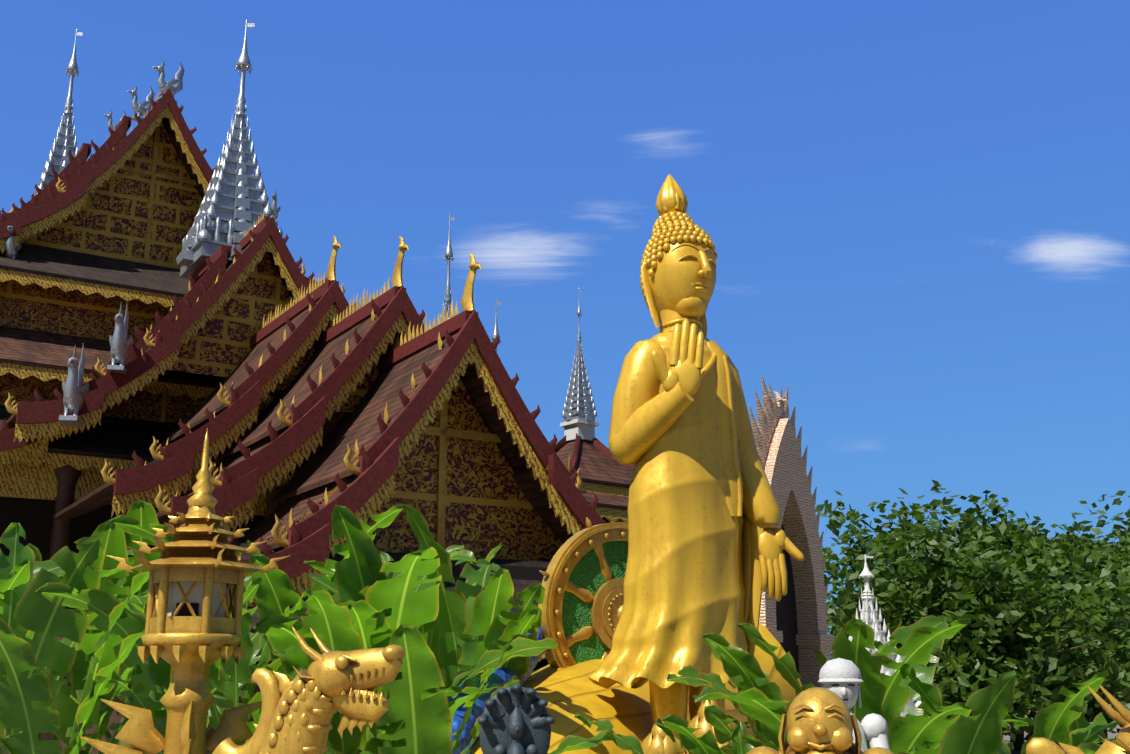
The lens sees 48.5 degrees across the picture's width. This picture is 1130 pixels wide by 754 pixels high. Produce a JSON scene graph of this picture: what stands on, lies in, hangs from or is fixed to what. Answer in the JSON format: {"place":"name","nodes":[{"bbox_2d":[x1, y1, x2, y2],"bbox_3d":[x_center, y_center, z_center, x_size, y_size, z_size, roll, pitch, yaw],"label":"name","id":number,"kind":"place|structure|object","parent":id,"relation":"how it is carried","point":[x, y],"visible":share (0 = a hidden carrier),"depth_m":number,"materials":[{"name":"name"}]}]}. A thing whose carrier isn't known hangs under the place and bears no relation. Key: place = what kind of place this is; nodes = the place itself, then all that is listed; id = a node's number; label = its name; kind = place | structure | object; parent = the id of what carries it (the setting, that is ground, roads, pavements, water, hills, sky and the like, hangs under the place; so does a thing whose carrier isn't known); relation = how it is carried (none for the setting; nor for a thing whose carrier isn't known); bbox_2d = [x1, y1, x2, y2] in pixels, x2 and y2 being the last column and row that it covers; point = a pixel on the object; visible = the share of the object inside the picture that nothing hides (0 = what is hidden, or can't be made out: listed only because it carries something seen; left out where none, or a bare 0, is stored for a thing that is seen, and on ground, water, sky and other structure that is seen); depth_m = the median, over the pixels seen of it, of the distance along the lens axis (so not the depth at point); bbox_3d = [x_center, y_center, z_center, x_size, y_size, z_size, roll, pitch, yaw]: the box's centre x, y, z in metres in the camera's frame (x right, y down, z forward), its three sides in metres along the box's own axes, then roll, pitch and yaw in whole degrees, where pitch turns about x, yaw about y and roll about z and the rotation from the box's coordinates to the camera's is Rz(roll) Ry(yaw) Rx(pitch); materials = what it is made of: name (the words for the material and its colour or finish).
{"place":"outdoors","nodes":[
{"label":"outdoors","id":0,"kind":"place"},
{"bbox_2d":[478,684,554,753],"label":"naga statue","id":1,"kind":"object","parent":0,"point":[515,719],"visible":1,"depth_m":6.67,"materials":[{"name":"grey stone"}]},
{"bbox_2d":[0,0,1129,653],"label":"sky","id":2,"kind":"structure","parent":0,"point":[915,214],"materials":[{"name":"blue"}]},
{"bbox_2d":[641,721,685,753],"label":"lotus","id":3,"kind":"object","parent":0,"point":[657,740],"visible":0.67,"depth_m":9.51,"materials":[{"name":"gold metal"}]},
{"bbox_2d":[684,700,732,753],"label":"lotus","id":4,"kind":"object","parent":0,"point":[698,720],"visible":0.4,"depth_m":9.73,"materials":[{"name":"gold metal"}]},
{"bbox_2d":[1003,702,1125,753],"bbox_3d":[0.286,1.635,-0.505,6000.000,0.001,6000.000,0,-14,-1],"label":"ground","id":5,"kind":"structure","parent":0,"point":[1006,739],"depth_m":47.60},
{"bbox_2d":[0,559,65,613],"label":"banana","id":6,"kind":"object","parent":5,"relation":"on","point":[22,574],"visible":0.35,"depth_m":10.14,"materials":[{"name":"green plant"}]},
{"bbox_2d":[13,543,74,739],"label":"banana","id":7,"kind":"object","parent":5,"relation":"on","point":[65,641],"visible":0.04,"depth_m":12.77,"materials":[{"name":"green plant"}]},
{"bbox_2d":[0,522,134,753],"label":"banana","id":8,"kind":"object","parent":5,"relation":"on","point":[36,621],"visible":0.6,"depth_m":9.01,"materials":[{"name":"green plant"}]},
{"bbox_2d":[41,520,147,753],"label":"banana","id":9,"kind":"object","parent":5,"relation":"on","point":[110,537],"visible":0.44,"depth_m":10.71,"materials":[{"name":"green plant"}]},
{"bbox_2d":[0,571,211,753],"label":"banana","id":10,"kind":"object","parent":5,"relation":"on","point":[18,694],"visible":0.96,"depth_m":7.73,"materials":[{"name":"green plant"}]},
{"bbox_2d":[61,499,161,748],"bbox_3d":[-4.271,2.950,11.742,1.763,3.387,1.990,3,-14,-14],"label":"banana","id":11,"kind":"object","parent":5,"relation":"on","point":[143,512],"visible":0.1,"depth_m":11.58,"materials":[{"name":"green plant"}]},
{"bbox_2d":[80,428,288,753],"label":"lamp post","id":12,"kind":"object","parent":5,"relation":"on","point":[197,570],"visible":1,"depth_m":7.54,"materials":[{"name":"gold metal"}]},
{"bbox_2d":[35,577,340,753],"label":"banana","id":13,"kind":"object","parent":5,"relation":"on","point":[147,683],"visible":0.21,"depth_m":8.83,"materials":[{"name":"green plant"}]},
{"bbox_2d":[162,575,260,731],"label":"banana","id":14,"kind":"object","parent":5,"relation":"on","point":[254,638],"visible":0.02,"depth_m":13.50,"materials":[{"name":"green plant"}]},
{"bbox_2d":[108,515,420,744],"bbox_3d":[-2.910,2.792,10.556,2.350,3.122,3.309,7,-16,-27],"label":"banana","id":15,"kind":"object","parent":5,"relation":"on","point":[227,693],"visible":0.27,"depth_m":10.35,"materials":[{"name":"green plant"}]},
{"bbox_2d":[212,627,405,753],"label":"dragon statue","id":16,"kind":"object","parent":5,"relation":"on","point":[301,709],"visible":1,"depth_m":6.04,"materials":[{"name":"gold metal"}]},
{"bbox_2d":[0,19,619,753],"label":"temple","id":17,"kind":"structure","parent":5,"relation":"on","point":[166,305],"depth_m":32.99,"materials":[{"name":"red tile"}]},
{"bbox_2d":[246,504,475,674],"bbox_3d":[-2.233,2.933,11.785,2.097,3.442,2.069,7,-16,-27],"label":"banana","id":18,"kind":"object","parent":5,"relation":"on","point":[276,593],"visible":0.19,"depth_m":11.66,"materials":[{"name":"green plant"}]},
{"bbox_2d":[255,589,519,753],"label":"banana","id":19,"kind":"object","parent":5,"relation":"on","point":[331,625],"visible":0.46,"depth_m":8.34,"materials":[{"name":"green plant"}]},
{"bbox_2d":[303,543,502,688],"bbox_3d":[-1.731,3.116,12.084,1.982,3.234,2.115,-3,-14,10],"label":"banana","id":20,"kind":"object","parent":5,"relation":"on","point":[385,558],"visible":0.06,"depth_m":12.39,"materials":[{"name":"green plant"}]},
{"bbox_2d":[273,504,544,688],"bbox_3d":[-1.317,2.833,10.999,2.256,3.260,2.744,0,-14,-1],"label":"banana","id":21,"kind":"object","parent":5,"relation":"on","point":[474,623],"visible":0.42,"depth_m":10.66,"materials":[{"name":"green plant"}]},
{"bbox_2d":[331,504,557,750],"bbox_3d":[-1.394,2.700,10.306,1.677,3.182,3.497,8,-16,-28],"label":"banana","id":22,"kind":"object","parent":5,"relation":"on","point":[403,600],"visible":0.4,"depth_m":9.84,"materials":[{"name":"green plant"}]},
{"bbox_2d":[325,624,611,753],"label":"banana","id":23,"kind":"object","parent":5,"relation":"on","point":[428,726],"visible":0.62,"depth_m":7.84,"materials":[{"name":"green plant"}]},
{"bbox_2d":[554,291,634,522],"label":"pavilion","id":24,"kind":"structure","parent":5,"relation":"on","point":[605,476],"depth_m":39.98,"materials":[{"name":"red tile"}]},
{"bbox_2d":[470,622,802,753],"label":"pedestal","id":25,"kind":"object","parent":5,"relation":"on","point":[567,693],"visible":0.15,"depth_m":10.85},
{"bbox_2d":[447,628,542,753],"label":"statue","id":26,"kind":"object","parent":25,"relation":"attached to","point":[502,676],"visible":0.23,"depth_m":9.90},
{"bbox_2d":[574,712,753,753],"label":"banana","id":27,"kind":"object","parent":5,"relation":"on","point":[706,743],"visible":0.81,"depth_m":7.99,"materials":[{"name":"green plant"}]},
{"bbox_2d":[654,718,700,753],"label":"banana","id":28,"kind":"object","parent":5,"relation":"on","point":[666,730],"visible":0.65,"depth_m":8.13,"materials":[{"name":"green plant"}]},
{"bbox_2d":[588,174,803,737],"bbox_3d":[1.080,0.728,11.323,1.770,5.584,1.206,8,-16,-30],"label":"buddha statue","id":29,"kind":"object","parent":5,"relation":"on","point":[708,541],"visible":0.92,"depth_m":10.94,"materials":[{"name":"gold metal"}]},
{"bbox_2d":[667,632,897,750],"bbox_3d":[1.826,2.958,9.139,1.920,2.179,1.070,-6,-15,22],"label":"banana","id":30,"kind":"object","parent":5,"relation":"on","point":[743,671],"visible":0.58,"depth_m":9.31,"materials":[{"name":"green plant"}]},
{"bbox_2d":[749,375,832,686],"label":"temple gate","id":31,"kind":"structure","parent":5,"relation":"on","point":[793,620],"depth_m":16.64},
{"bbox_2d":[746,687,894,753],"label":"laughing buddha statue","id":32,"kind":"object","parent":5,"relation":"on","point":[817,720],"visible":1,"depth_m":5.79,"materials":[{"name":"gold metal"}]},
{"bbox_2d":[727,648,947,727],"bbox_3d":[2.519,3.628,11.482,1.255,2.258,1.686,12,-18,-39],"label":"banana","id":33,"kind":"object","parent":5,"relation":"on","point":[821,658],"visible":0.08,"depth_m":11.45,"materials":[{"name":"green plant"}]},
{"bbox_2d":[818,658,889,751],"bbox_3d":[1.524,1.999,6.861,0.499,0.907,0.470,-1,-14,3],"label":"white statue","id":34,"kind":"object","parent":5,"relation":"on","point":[841,678],"visible":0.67,"depth_m":6.84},
{"bbox_2d":[827,565,893,658],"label":"tree","id":35,"kind":"object","parent":5,"relation":"on","point":[846,592],"depth_m":40.29,"materials":[{"name":"green plant"}]},
{"bbox_2d":[693,615,1036,753],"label":"banana","id":36,"kind":"object","parent":5,"relation":"on","point":[886,697],"visible":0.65,"depth_m":8.13,"materials":[{"name":"green plant"}]},
{"bbox_2d":[848,555,920,716],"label":"white spire","id":37,"kind":"structure","parent":5,"relation":"on","point":[868,613],"depth_m":26.50,"materials":[{"name":"stone"}]},
{"bbox_2d":[896,746,918,753],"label":"banana","id":38,"kind":"object","parent":5,"relation":"on","point":[913,750],"visible":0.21,"depth_m":7.37,"materials":[{"name":"green plant"}]},
{"bbox_2d":[899,662,956,742],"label":"banana","id":39,"kind":"object","parent":5,"relation":"on","point":[928,693],"visible":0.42,"depth_m":8.31,"materials":[{"name":"green plant"}]},
{"bbox_2d":[815,480,1043,717],"bbox_3d":[10.226,6.776,36.365,6.550,7.896,7.586,0,-14,-1],"label":"tree","id":40,"kind":"object","parent":5,"relation":"on","point":[854,554],"visible":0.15,"depth_m":35.88,"materials":[{"name":"green plant"}]},
{"bbox_2d":[821,513,1129,753],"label":"tree","id":41,"kind":"object","parent":5,"relation":"on","point":[982,597],"visible":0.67,"depth_m":28.85,"materials":[{"name":"green plant"}]},
{"bbox_2d":[972,709,980,715],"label":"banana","id":42,"kind":"object","parent":5,"relation":"on","point":[975,713],"depth_m":9.53,"materials":[{"name":"green plant"}]},
{"bbox_2d":[866,670,1115,753],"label":"banana","id":43,"kind":"object","parent":5,"relation":"on","point":[992,703],"visible":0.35,"depth_m":6.94,"materials":[{"name":"green plant"}]},
{"bbox_2d":[927,511,1077,750],"bbox_3d":[13.156,7.479,37.765,5.605,7.207,8.272,-12,-18,40],"label":"tree","id":44,"kind":"object","parent":5,"relation":"on","point":[1018,742],"visible":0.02,"depth_m":37.87,"materials":[{"name":"green plant"}]},
{"bbox_2d":[897,520,1129,740],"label":"tree","id":45,"kind":"object","parent":5,"relation":"on","point":[1115,645],"visible":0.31,"depth_m":31.31,"materials":[{"name":"green plant"}]},
{"bbox_2d":[945,652,1118,753],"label":"banana","id":46,"kind":"object","parent":5,"relation":"on","point":[1055,720],"visible":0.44,"depth_m":8.89,"materials":[{"name":"green plant"}]},
{"bbox_2d":[984,490,1129,744],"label":"tree","id":47,"kind":"object","parent":5,"relation":"on","point":[1122,551],"visible":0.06,"depth_m":35.64,"materials":[{"name":"green plant"}]},
{"bbox_2d":[1064,697,1090,753],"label":"banana","id":48,"kind":"object","parent":5,"relation":"on","point":[1080,722],"visible":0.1,"depth_m":10.09,"materials":[{"name":"green plant"}]},
{"bbox_2d":[1026,685,1129,753],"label":"dragon statue","id":49,"kind":"object","parent":5,"relation":"on","point":[1121,716],"visible":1,"depth_m":5.73,"materials":[{"name":"gold metal"}]},
{"bbox_2d":[1080,518,1129,705],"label":"tree","id":50,"kind":"object","parent":5,"relation":"on","point":[1106,539],"depth_m":39.95,"materials":[{"name":"green plant"}]},
{"bbox_3d":[0.525,3.919,11.768,1.000,1.506,0.600,9,-17,-33],"label":"wheel base","id":51,"kind":"object","parent":5,"relation":"on","visible":0},
{"bbox_2d":[538,517,627,667],"bbox_3d":[0.542,2.307,12.144,1.863,1.863,0.260,9,-17,-33],"label":"dharma wheel","id":52,"kind":"object","parent":51,"relation":"on","point":[581,607],"visible":0.44,"depth_m":11.93,"materials":[{"name":"gold metal"}]}
]}

